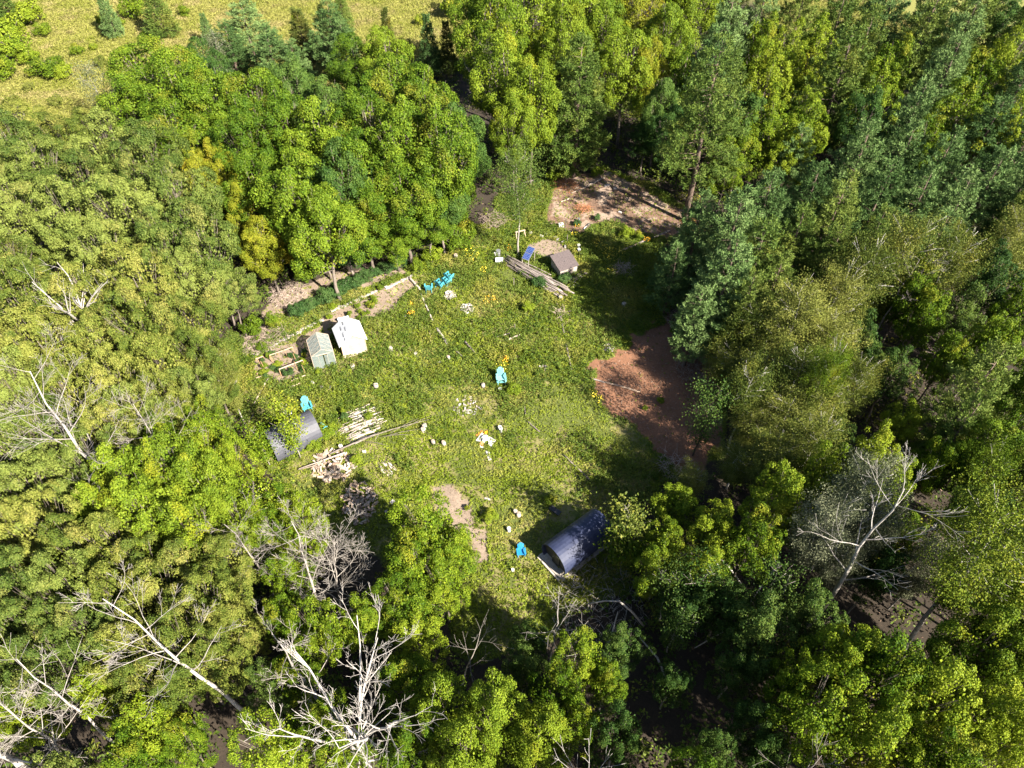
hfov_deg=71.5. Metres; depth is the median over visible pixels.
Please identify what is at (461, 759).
maple tree
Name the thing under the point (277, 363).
vegetable plant
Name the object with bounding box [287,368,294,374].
vegetable plant
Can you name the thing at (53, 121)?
oak tree
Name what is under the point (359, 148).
maple tree
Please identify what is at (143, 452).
maple tree
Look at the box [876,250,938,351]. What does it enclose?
ash tree
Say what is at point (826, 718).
ash tree
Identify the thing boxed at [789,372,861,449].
birch tree
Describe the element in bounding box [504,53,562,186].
maple tree
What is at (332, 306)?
bush
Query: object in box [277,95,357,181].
maple tree
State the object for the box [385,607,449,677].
ash tree
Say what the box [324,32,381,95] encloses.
maple tree
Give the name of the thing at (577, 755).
dead tree
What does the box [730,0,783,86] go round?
pine tree
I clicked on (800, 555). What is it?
birch tree
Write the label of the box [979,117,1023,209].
pine tree
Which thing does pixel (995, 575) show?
ash tree
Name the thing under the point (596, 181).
log
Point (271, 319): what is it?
shrub
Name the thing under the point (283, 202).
maple tree
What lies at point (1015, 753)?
ash tree
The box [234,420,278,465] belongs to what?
young tree
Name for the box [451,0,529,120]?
maple tree
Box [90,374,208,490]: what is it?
dead tree
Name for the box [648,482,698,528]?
ash tree
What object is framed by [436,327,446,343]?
log
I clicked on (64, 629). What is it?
oak tree
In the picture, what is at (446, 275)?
garden chair
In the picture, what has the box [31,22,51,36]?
shrub
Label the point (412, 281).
log
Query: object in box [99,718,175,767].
ash tree
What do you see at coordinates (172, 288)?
oak tree
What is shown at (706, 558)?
ash tree
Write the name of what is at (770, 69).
ash tree
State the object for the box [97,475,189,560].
maple tree
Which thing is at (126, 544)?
oak tree
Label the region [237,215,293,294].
maple tree
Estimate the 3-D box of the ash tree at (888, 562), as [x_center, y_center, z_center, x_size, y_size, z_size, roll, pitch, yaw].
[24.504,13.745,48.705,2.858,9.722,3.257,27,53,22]
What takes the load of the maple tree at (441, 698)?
on the ground at (80, 734)
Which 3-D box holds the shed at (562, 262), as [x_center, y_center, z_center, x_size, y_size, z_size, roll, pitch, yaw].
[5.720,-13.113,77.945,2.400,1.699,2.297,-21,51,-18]
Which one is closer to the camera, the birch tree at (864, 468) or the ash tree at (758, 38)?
the birch tree at (864, 468)
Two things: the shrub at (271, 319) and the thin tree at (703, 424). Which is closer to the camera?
the thin tree at (703, 424)
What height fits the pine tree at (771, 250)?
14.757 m
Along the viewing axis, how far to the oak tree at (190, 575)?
41.73 m
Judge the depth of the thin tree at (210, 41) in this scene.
102.17 m
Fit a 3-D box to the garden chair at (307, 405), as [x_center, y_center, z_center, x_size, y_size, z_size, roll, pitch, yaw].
[-18.754,1.844,64.814,0.932,1.270,1.077,-20,51,-17]
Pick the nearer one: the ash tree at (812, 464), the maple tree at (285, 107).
the ash tree at (812, 464)
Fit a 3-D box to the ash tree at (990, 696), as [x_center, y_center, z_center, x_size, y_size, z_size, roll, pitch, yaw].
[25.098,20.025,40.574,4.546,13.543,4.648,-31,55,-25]
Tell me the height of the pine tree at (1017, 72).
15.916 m
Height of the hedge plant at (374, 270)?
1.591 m
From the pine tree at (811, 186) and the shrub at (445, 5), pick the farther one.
the shrub at (445, 5)
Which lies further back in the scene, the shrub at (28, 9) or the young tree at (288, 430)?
the shrub at (28, 9)
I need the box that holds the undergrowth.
[0,42,1023,767]
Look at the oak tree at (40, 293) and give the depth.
59.30 m
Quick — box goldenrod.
[392,231,625,398]
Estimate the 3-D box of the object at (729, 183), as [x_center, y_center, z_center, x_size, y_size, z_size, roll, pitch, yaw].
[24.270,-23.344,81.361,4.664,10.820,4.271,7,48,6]
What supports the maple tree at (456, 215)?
on the ground at (80, 734)
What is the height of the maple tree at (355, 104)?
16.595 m
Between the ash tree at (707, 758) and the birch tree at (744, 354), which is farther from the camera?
the birch tree at (744, 354)
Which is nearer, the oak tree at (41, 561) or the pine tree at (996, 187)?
the oak tree at (41, 561)
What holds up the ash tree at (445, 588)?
on the ground at (80, 734)
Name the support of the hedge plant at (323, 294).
on the ground at (80, 734)
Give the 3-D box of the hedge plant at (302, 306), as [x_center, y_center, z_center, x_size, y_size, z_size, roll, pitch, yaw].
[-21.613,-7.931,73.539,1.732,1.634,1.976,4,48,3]
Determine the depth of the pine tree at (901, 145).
74.80 m
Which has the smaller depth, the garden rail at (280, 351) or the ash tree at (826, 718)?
the ash tree at (826, 718)
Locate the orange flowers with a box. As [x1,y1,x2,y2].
[407,224,648,361]
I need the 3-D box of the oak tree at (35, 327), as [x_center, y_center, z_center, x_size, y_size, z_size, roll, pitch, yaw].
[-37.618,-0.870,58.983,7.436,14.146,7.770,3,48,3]
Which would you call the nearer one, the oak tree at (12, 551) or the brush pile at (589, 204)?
the oak tree at (12, 551)
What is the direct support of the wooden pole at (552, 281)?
on the wooden pole
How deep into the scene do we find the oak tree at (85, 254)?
63.28 m
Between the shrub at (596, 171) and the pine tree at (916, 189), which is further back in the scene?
the shrub at (596, 171)
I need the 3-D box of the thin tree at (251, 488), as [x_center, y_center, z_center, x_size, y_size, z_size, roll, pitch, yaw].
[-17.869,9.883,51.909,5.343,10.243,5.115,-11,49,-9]
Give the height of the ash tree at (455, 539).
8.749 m
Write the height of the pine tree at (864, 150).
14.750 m
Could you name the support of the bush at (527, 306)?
on the ground at (80, 734)
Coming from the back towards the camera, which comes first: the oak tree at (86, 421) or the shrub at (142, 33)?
the shrub at (142, 33)
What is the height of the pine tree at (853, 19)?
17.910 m
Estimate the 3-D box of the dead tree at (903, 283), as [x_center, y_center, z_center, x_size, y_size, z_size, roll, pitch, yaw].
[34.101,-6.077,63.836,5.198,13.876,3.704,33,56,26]
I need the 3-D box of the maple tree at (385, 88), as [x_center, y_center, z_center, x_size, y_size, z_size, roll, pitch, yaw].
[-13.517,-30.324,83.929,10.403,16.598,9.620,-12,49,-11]
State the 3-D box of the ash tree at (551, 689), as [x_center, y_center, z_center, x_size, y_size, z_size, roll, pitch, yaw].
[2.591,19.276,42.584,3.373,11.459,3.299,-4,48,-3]
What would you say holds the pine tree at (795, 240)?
on the ground at (80, 734)
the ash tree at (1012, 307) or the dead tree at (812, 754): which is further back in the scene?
the ash tree at (1012, 307)
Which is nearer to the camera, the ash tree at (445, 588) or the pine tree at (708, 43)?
the ash tree at (445, 588)
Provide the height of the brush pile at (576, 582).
1.859 m
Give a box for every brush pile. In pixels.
[241,322,288,355]
[242,329,271,355]
[266,282,308,308]
[478,209,512,229]
[550,176,582,194]
[550,556,646,657]
[552,306,568,318]
[573,200,594,215]
[610,257,636,275]
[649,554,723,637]
[652,448,691,481]
[661,307,687,325]
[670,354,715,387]
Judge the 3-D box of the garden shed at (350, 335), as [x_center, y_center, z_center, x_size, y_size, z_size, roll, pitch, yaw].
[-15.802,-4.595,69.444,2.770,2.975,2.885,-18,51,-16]
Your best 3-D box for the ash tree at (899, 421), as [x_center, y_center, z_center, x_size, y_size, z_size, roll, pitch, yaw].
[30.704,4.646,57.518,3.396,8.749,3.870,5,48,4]
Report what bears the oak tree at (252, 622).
on the ground at (80, 734)
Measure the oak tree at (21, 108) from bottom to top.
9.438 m
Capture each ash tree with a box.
[0,686,74,753]
[67,664,135,731]
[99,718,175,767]
[114,691,203,765]
[143,410,219,476]
[159,717,218,767]
[175,413,240,488]
[183,394,243,473]
[214,434,265,492]
[226,705,317,767]
[242,497,300,569]
[244,656,292,712]
[250,480,300,533]
[258,549,316,614]
[261,592,305,653]
[271,489,329,557]
[271,644,320,710]
[284,594,354,675]
[289,686,352,762]
[314,719,373,767]
[340,586,401,653]
[371,570,429,646]
[374,650,444,724]
[377,524,474,616]
[377,711,447,767]
[385,483,466,579]
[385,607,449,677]
[412,548,471,625]
[425,522,480,586]
[499,637,551,701]
[507,617,552,664]
[526,654,582,735]
[544,690,601,762]
[551,624,607,697]
[584,660,627,718]
[584,698,649,767]
[594,620,656,679]
[624,119,659,175]
[632,537,685,601]
[645,514,687,568]
[647,661,696,709]
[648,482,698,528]
[651,0,693,41]
[654,585,707,642]
[656,43,720,122]
[666,745,717,767]
[667,544,724,604]
[685,498,735,560]
[688,727,738,767]
[692,574,750,641]
[703,632,764,707]
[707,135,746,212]
[712,588,815,681]
[716,501,787,588]
[719,119,761,198]
[723,698,778,761]
[728,732,791,767]
[735,9,778,93]
[735,81,791,188]
[737,458,814,554]
[740,39,792,120]
[753,646,814,723]
[758,660,869,767]
[759,118,814,205]
[760,16,809,137]
[772,576,850,655]
[777,439,853,536]
[780,85,830,163]
[783,622,881,703]
[790,9,849,101]
[811,416,856,466]
[812,688,936,767]
[823,308,884,382]
[825,627,932,736]
[835,419,912,498]
[839,52,904,163]
[846,451,918,529]
[846,543,910,613]
[856,344,922,421]
[862,510,931,583]
[862,705,986,767]
[864,30,914,101]
[870,397,921,459]
[872,656,985,763]
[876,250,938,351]
[892,281,952,365]
[894,101,950,187]
[896,435,973,517]
[907,675,1023,767]
[912,282,987,377]
[916,328,971,404]
[920,74,993,190]
[925,482,1015,564]
[932,45,1006,124]
[944,681,1023,767]
[946,310,1023,396]
[947,238,1023,331]
[961,528,1023,620]
[963,18,1023,132]
[969,90,1023,175]
[973,277,1023,365]
[974,359,1023,428]
[976,509,1023,561]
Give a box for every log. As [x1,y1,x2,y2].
[344,420,371,428]
[408,277,421,289]
[420,293,432,321]
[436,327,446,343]
[563,454,589,479]
[588,177,604,184]
[604,381,639,392]
[636,230,670,243]
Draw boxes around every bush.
[255,341,268,352]
[305,438,321,450]
[319,422,336,439]
[327,302,336,310]
[340,412,348,420]
[349,454,361,464]
[363,411,372,419]
[481,507,498,523]
[505,382,521,394]
[521,300,535,310]
[531,276,546,286]
[544,493,557,504]
[558,272,571,283]
[573,219,581,226]
[593,213,599,220]
[618,224,634,237]
[635,229,643,240]
[657,397,664,402]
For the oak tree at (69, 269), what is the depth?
58.77 m
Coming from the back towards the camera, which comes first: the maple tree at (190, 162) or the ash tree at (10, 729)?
the maple tree at (190, 162)
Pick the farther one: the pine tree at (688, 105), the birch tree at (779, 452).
the pine tree at (688, 105)
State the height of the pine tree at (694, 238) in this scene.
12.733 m
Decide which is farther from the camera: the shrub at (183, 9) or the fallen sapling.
the shrub at (183, 9)
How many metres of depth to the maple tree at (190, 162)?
73.81 m
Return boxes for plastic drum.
[495,257,502,261]
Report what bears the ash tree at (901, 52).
on the ground at (80, 734)
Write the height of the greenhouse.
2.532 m
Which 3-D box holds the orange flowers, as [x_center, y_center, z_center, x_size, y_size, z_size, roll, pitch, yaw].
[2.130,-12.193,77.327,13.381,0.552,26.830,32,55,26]
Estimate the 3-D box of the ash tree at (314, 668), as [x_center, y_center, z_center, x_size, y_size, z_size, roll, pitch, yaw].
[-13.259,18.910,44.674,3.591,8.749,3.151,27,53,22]
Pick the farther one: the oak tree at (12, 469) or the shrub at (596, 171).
the shrub at (596, 171)
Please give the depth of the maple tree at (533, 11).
94.01 m
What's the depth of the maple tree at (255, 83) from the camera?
81.03 m
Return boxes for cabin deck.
[537,539,611,581]
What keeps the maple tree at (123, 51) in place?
on the ground at (80, 734)
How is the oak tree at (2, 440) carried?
on the ground at (80, 734)
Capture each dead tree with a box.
[0,320,145,498]
[0,634,117,742]
[0,673,104,767]
[0,697,34,767]
[18,258,114,324]
[58,555,267,729]
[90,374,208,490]
[193,483,322,615]
[239,583,448,767]
[244,496,375,620]
[253,600,350,744]
[282,503,381,629]
[450,612,513,693]
[461,34,508,136]
[520,583,587,671]
[548,734,624,767]
[753,732,846,767]
[796,442,967,626]
[877,246,949,331]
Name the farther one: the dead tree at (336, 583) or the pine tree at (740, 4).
the pine tree at (740, 4)
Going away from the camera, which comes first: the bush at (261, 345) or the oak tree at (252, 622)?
the oak tree at (252, 622)
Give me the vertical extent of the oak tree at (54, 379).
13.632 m
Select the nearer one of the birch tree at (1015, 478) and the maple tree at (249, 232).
the birch tree at (1015, 478)
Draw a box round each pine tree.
[211,20,256,72]
[222,0,279,67]
[248,22,302,89]
[281,37,318,94]
[302,0,357,71]
[326,19,361,79]
[534,29,611,178]
[642,239,691,315]
[652,31,752,222]
[655,187,722,289]
[668,282,723,366]
[674,19,737,159]
[674,228,759,356]
[688,0,750,92]
[690,183,764,295]
[695,0,749,56]
[711,214,795,331]
[711,264,769,367]
[725,165,791,265]
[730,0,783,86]
[745,250,799,342]
[751,201,822,295]
[759,121,815,210]
[772,0,822,76]
[775,159,834,245]
[783,22,875,161]
[784,168,861,287]
[790,215,855,327]
[798,0,861,104]
[812,0,880,58]
[814,118,887,224]
[819,1,889,124]
[830,153,907,269]
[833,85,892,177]
[843,0,911,75]
[843,201,897,293]
[856,161,945,267]
[864,73,940,186]
[866,116,926,215]
[877,0,953,118]
[883,124,968,225]
[890,30,973,149]
[895,205,960,297]
[898,163,987,270]
[899,0,957,72]
[902,388,997,497]
[907,335,1022,469]
[914,0,986,101]
[932,90,1016,196]
[933,0,1008,71]
[935,143,1019,254]
[967,190,1023,272]
[969,151,1023,251]
[973,54,1023,148]
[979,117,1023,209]
[985,6,1023,96]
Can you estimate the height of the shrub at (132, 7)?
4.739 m
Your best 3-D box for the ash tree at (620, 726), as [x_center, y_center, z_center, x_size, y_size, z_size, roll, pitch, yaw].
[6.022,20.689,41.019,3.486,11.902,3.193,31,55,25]
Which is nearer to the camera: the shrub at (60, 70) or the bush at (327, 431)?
the bush at (327, 431)
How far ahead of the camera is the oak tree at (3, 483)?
46.56 m
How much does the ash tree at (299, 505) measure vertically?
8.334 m
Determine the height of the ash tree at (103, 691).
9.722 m
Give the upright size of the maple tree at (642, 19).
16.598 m
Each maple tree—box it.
[70,478,142,552]
[87,441,173,528]
[94,70,177,152]
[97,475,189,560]
[104,34,199,117]
[126,430,219,534]
[130,46,228,155]
[135,98,221,181]
[154,493,244,575]
[164,452,246,561]
[176,36,229,100]
[179,150,229,245]
[182,65,256,153]
[195,136,246,201]
[206,91,284,184]
[207,484,273,574]
[217,66,291,140]
[217,149,293,261]
[226,182,268,264]
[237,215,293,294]
[240,82,321,200]
[247,147,338,275]
[248,96,293,194]
[265,51,332,136]
[271,236,312,264]
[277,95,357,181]
[284,181,366,300]
[302,247,345,279]
[304,136,377,267]
[307,73,357,160]
[318,224,374,276]
[320,136,402,257]
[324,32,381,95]
[330,85,406,168]
[331,183,403,274]
[351,51,437,182]
[357,25,415,94]
[359,155,449,263]
[363,94,447,241]
[370,216,418,271]
[389,61,459,151]
[394,99,479,249]
[401,210,457,262]
[409,671,482,759]
[411,171,470,255]
[425,713,505,767]
[438,161,476,234]
[440,101,491,216]
[446,0,497,77]
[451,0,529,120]
[457,666,532,767]
[468,28,545,162]
[486,0,566,91]
[488,88,537,198]
[502,699,572,767]
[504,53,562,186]
[529,0,589,111]
[537,0,605,48]
[569,0,633,108]
[580,0,631,46]
[593,28,657,147]
[617,0,667,90]
[627,36,670,118]
[635,1,694,110]
[639,77,681,170]
[642,103,689,179]
[671,0,723,67]
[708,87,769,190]
[923,602,1023,705]
[940,418,1023,517]
[964,586,1023,671]
[966,393,1023,479]
[968,0,1022,57]
[971,636,1023,719]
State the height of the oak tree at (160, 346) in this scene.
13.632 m
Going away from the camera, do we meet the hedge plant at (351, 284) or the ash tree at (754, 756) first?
the ash tree at (754, 756)
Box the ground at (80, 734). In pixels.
[0,0,1023,767]
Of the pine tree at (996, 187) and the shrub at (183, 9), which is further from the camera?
the shrub at (183, 9)
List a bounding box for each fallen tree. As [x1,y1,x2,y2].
[586,600,643,626]
[602,611,617,657]
[640,638,665,676]
[754,562,780,596]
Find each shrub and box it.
[0,12,30,42]
[0,34,32,61]
[0,55,17,81]
[0,95,27,108]
[9,0,46,22]
[16,46,40,63]
[22,55,64,77]
[22,82,34,91]
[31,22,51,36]
[46,93,62,107]
[51,61,72,79]
[68,42,85,55]
[88,43,97,49]
[92,55,107,67]
[94,15,103,23]
[112,16,125,27]
[116,0,143,20]
[137,30,147,37]
[176,3,190,15]
[237,314,262,339]
[264,311,282,329]
[294,266,309,283]
[405,38,414,48]
[410,257,422,270]
[414,14,422,25]
[421,246,442,262]
[439,0,464,17]
[439,226,472,252]
[458,217,476,238]
[546,168,561,180]
[591,167,603,176]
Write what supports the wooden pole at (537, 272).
on the wooden pole
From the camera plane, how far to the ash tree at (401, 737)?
38.38 m
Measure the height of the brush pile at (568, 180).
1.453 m
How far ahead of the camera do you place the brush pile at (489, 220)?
84.17 m
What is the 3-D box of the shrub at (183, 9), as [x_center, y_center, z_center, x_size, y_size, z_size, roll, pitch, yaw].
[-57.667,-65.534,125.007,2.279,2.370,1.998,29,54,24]
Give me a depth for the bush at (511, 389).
65.80 m
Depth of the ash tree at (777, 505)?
48.40 m
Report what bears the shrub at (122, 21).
on the ground at (80, 734)
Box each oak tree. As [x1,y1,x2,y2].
[0,99,60,147]
[0,108,60,219]
[0,145,50,261]
[0,176,66,280]
[0,224,46,310]
[0,235,56,298]
[0,258,68,363]
[0,301,89,409]
[0,311,51,375]
[0,345,57,449]
[0,409,61,500]
[0,432,11,460]
[0,447,95,542]
[0,475,62,556]
[0,479,102,573]
[0,495,69,591]
[0,543,67,633]
[0,570,90,659]
[0,593,75,688]
[0,614,95,709]
[0,632,72,722]
[1,128,86,211]
[3,391,103,477]
[12,111,102,176]
[16,281,93,349]
[20,174,125,272]
[20,346,112,453]
[24,547,108,626]
[30,750,106,767]
[33,148,133,251]
[37,261,124,348]
[37,512,113,595]
[40,423,130,503]
[53,594,138,677]
[54,172,183,281]
[60,106,122,163]
[62,106,162,206]
[62,313,147,390]
[65,505,166,597]
[68,219,157,298]
[74,287,199,375]
[75,345,168,439]
[75,391,144,473]
[77,239,183,333]
[79,607,181,707]
[87,556,162,639]
[90,380,178,459]
[98,118,201,231]
[103,523,188,610]
[106,652,206,732]
[110,331,195,417]
[114,547,210,656]
[123,205,207,323]
[124,367,203,433]
[129,595,229,704]
[137,158,224,251]
[140,366,234,441]
[143,290,243,388]
[146,196,241,327]
[150,536,237,610]
[155,558,256,660]
[161,328,239,418]
[163,250,229,345]
[182,619,256,705]
[190,528,261,613]
[201,592,269,675]
[209,264,261,337]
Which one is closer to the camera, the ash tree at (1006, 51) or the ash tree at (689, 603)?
the ash tree at (689, 603)
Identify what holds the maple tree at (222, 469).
on the ground at (80, 734)
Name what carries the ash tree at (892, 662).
on the ground at (80, 734)
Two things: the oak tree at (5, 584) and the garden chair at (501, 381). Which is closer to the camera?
the oak tree at (5, 584)
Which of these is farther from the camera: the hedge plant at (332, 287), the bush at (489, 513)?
the hedge plant at (332, 287)
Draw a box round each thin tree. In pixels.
[65,56,110,107]
[196,27,231,70]
[222,466,293,546]
[675,371,745,455]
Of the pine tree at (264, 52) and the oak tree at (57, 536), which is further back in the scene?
the pine tree at (264, 52)
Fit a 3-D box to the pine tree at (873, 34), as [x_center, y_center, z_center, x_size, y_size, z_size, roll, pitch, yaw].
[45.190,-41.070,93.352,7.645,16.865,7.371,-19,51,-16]
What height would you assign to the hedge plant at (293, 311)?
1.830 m
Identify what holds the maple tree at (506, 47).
on the ground at (80, 734)
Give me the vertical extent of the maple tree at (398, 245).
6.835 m
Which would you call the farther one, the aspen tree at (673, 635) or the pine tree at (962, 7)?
the pine tree at (962, 7)
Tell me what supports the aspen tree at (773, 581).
on the ground at (80, 734)
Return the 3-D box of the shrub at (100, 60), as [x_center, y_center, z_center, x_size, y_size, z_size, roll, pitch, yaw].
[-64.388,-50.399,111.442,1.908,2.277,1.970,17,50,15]
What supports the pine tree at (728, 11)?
on the ground at (80, 734)
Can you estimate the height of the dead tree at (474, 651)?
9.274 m
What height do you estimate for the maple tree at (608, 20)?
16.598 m
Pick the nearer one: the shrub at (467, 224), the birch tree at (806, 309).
the birch tree at (806, 309)
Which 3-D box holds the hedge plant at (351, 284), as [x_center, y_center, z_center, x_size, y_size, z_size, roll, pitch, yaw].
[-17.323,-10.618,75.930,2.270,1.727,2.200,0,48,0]
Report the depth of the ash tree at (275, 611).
45.17 m
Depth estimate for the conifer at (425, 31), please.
106.89 m
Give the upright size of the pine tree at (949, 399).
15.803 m
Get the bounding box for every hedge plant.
[287,302,303,316]
[296,299,309,312]
[302,296,316,309]
[312,294,325,305]
[315,286,334,303]
[327,282,342,299]
[329,279,349,294]
[341,276,358,290]
[350,273,368,286]
[359,267,373,282]
[368,265,381,277]
[375,261,391,274]
[381,260,397,273]
[389,255,407,267]
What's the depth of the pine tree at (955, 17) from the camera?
98.15 m
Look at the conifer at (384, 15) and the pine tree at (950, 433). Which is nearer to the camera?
the pine tree at (950, 433)
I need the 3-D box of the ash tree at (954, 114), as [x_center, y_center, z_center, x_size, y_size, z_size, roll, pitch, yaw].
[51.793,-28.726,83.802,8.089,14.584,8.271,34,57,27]
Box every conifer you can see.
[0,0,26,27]
[96,0,124,38]
[139,0,181,38]
[199,12,216,45]
[286,6,321,62]
[316,3,331,54]
[333,0,354,29]
[379,6,396,52]
[417,12,442,74]
[438,20,457,76]
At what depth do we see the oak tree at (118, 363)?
52.10 m
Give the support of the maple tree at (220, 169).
on the ground at (80, 734)
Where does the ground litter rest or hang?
on the ground at (80, 734)
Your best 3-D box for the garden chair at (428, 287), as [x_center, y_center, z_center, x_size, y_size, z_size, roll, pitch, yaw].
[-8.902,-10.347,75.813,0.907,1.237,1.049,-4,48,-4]
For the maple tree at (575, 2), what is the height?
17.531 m
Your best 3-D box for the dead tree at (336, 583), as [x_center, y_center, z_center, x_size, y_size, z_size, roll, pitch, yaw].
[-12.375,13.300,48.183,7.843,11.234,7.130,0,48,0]
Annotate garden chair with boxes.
[301,396,311,410]
[424,283,432,290]
[434,278,444,288]
[441,276,451,285]
[443,271,453,279]
[496,367,506,381]
[496,373,506,384]
[516,542,525,555]
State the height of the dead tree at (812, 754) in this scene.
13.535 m
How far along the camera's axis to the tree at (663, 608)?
52.37 m
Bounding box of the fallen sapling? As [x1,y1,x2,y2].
[329,417,428,453]
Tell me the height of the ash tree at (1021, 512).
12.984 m
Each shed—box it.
[332,316,366,358]
[550,249,578,275]
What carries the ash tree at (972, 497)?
on the ground at (80, 734)
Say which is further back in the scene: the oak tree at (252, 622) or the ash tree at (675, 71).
the ash tree at (675, 71)
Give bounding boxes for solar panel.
[522,246,534,265]
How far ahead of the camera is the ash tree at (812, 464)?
48.99 m
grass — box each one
[0,0,923,140]
[223,164,726,665]
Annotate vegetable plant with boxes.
[260,362,268,367]
[272,360,282,366]
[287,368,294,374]
[300,358,308,366]
[367,302,374,308]
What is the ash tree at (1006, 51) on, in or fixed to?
on the ground at (80, 734)
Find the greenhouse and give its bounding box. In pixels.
[306,332,335,368]
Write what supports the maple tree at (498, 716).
on the ground at (80, 734)
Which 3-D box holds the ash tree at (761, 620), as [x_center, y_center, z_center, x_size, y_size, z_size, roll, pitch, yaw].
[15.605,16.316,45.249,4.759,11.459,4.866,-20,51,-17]
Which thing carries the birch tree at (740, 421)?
on the ground at (80, 734)
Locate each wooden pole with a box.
[504,261,562,291]
[507,259,554,284]
[508,256,548,277]
[511,257,567,287]
[515,262,573,293]
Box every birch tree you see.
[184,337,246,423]
[488,133,554,255]
[671,456,713,500]
[701,330,763,393]
[712,435,760,489]
[714,273,799,374]
[718,346,790,445]
[724,388,788,452]
[725,335,802,405]
[734,418,813,508]
[750,374,829,455]
[752,266,842,387]
[754,332,836,414]
[776,394,856,487]
[784,479,874,591]
[788,300,873,378]
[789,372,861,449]
[793,329,854,445]
[797,251,879,373]
[809,523,874,593]
[810,434,914,570]
[818,226,908,340]
[828,345,897,423]
[833,496,917,589]
[860,199,956,337]
[887,529,964,609]
[892,449,1023,652]
[903,213,1001,344]
[930,432,1023,539]
[972,200,1023,299]
[972,442,1023,538]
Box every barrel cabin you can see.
[263,410,322,461]
[542,509,613,574]
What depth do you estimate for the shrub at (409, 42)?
115.06 m
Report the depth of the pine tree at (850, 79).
84.46 m
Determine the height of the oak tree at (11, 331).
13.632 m
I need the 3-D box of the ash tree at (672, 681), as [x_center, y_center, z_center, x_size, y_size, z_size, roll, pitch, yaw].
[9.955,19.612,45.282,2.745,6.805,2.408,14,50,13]
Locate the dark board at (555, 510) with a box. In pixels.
[549,505,560,515]
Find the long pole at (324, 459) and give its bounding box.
[299,452,344,468]
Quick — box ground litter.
[44,125,942,767]
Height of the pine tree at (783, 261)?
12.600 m
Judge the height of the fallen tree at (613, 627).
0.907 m
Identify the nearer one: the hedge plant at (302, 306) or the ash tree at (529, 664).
the ash tree at (529, 664)
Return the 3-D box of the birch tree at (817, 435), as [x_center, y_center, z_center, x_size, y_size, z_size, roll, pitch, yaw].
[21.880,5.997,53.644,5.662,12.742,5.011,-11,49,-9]
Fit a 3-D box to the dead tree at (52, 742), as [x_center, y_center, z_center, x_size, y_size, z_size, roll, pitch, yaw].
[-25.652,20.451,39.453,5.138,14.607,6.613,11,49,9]
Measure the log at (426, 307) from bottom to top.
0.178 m
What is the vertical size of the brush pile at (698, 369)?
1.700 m
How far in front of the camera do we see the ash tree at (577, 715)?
39.81 m
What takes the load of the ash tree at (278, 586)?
on the ground at (80, 734)
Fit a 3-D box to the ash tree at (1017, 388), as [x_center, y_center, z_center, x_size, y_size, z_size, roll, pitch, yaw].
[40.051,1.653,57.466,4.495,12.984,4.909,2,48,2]
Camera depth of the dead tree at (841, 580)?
42.73 m
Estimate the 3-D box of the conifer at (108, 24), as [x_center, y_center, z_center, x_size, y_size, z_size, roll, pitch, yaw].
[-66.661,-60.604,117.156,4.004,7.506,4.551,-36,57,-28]
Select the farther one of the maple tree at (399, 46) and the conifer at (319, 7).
the conifer at (319, 7)
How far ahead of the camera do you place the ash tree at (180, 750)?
40.10 m
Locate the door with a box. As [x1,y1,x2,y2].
[552,551,559,565]
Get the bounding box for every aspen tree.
[639,549,702,621]
[657,587,708,652]
[664,539,738,626]
[738,548,813,630]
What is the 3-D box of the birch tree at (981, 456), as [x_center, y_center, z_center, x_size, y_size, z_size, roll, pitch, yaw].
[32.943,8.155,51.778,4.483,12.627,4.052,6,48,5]
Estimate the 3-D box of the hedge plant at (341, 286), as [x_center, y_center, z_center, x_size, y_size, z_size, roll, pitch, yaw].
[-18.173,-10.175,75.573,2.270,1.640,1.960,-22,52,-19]
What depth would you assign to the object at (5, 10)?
119.87 m
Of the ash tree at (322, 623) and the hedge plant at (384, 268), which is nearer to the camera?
the ash tree at (322, 623)
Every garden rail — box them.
[269,347,294,361]
[279,360,303,375]
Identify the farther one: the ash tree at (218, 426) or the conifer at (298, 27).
the conifer at (298, 27)
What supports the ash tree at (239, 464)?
on the ground at (80, 734)
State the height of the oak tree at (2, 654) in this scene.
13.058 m
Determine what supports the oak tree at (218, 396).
on the ground at (80, 734)
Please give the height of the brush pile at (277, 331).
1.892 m
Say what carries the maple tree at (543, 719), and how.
on the ground at (80, 734)
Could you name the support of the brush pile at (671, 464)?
on the ground at (80, 734)
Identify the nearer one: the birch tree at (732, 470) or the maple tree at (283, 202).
the birch tree at (732, 470)
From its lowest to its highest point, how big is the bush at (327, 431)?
1.541 m
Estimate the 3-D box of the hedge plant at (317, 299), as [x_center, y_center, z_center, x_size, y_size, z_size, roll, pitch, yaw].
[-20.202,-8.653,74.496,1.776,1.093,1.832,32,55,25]
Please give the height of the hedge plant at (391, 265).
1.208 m
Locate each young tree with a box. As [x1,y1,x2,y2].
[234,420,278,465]
[257,386,308,457]
[593,497,654,578]
[596,489,658,557]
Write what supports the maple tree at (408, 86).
on the ground at (80, 734)
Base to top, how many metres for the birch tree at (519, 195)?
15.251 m
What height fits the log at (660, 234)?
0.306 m
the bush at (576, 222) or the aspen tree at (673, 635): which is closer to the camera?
the aspen tree at (673, 635)

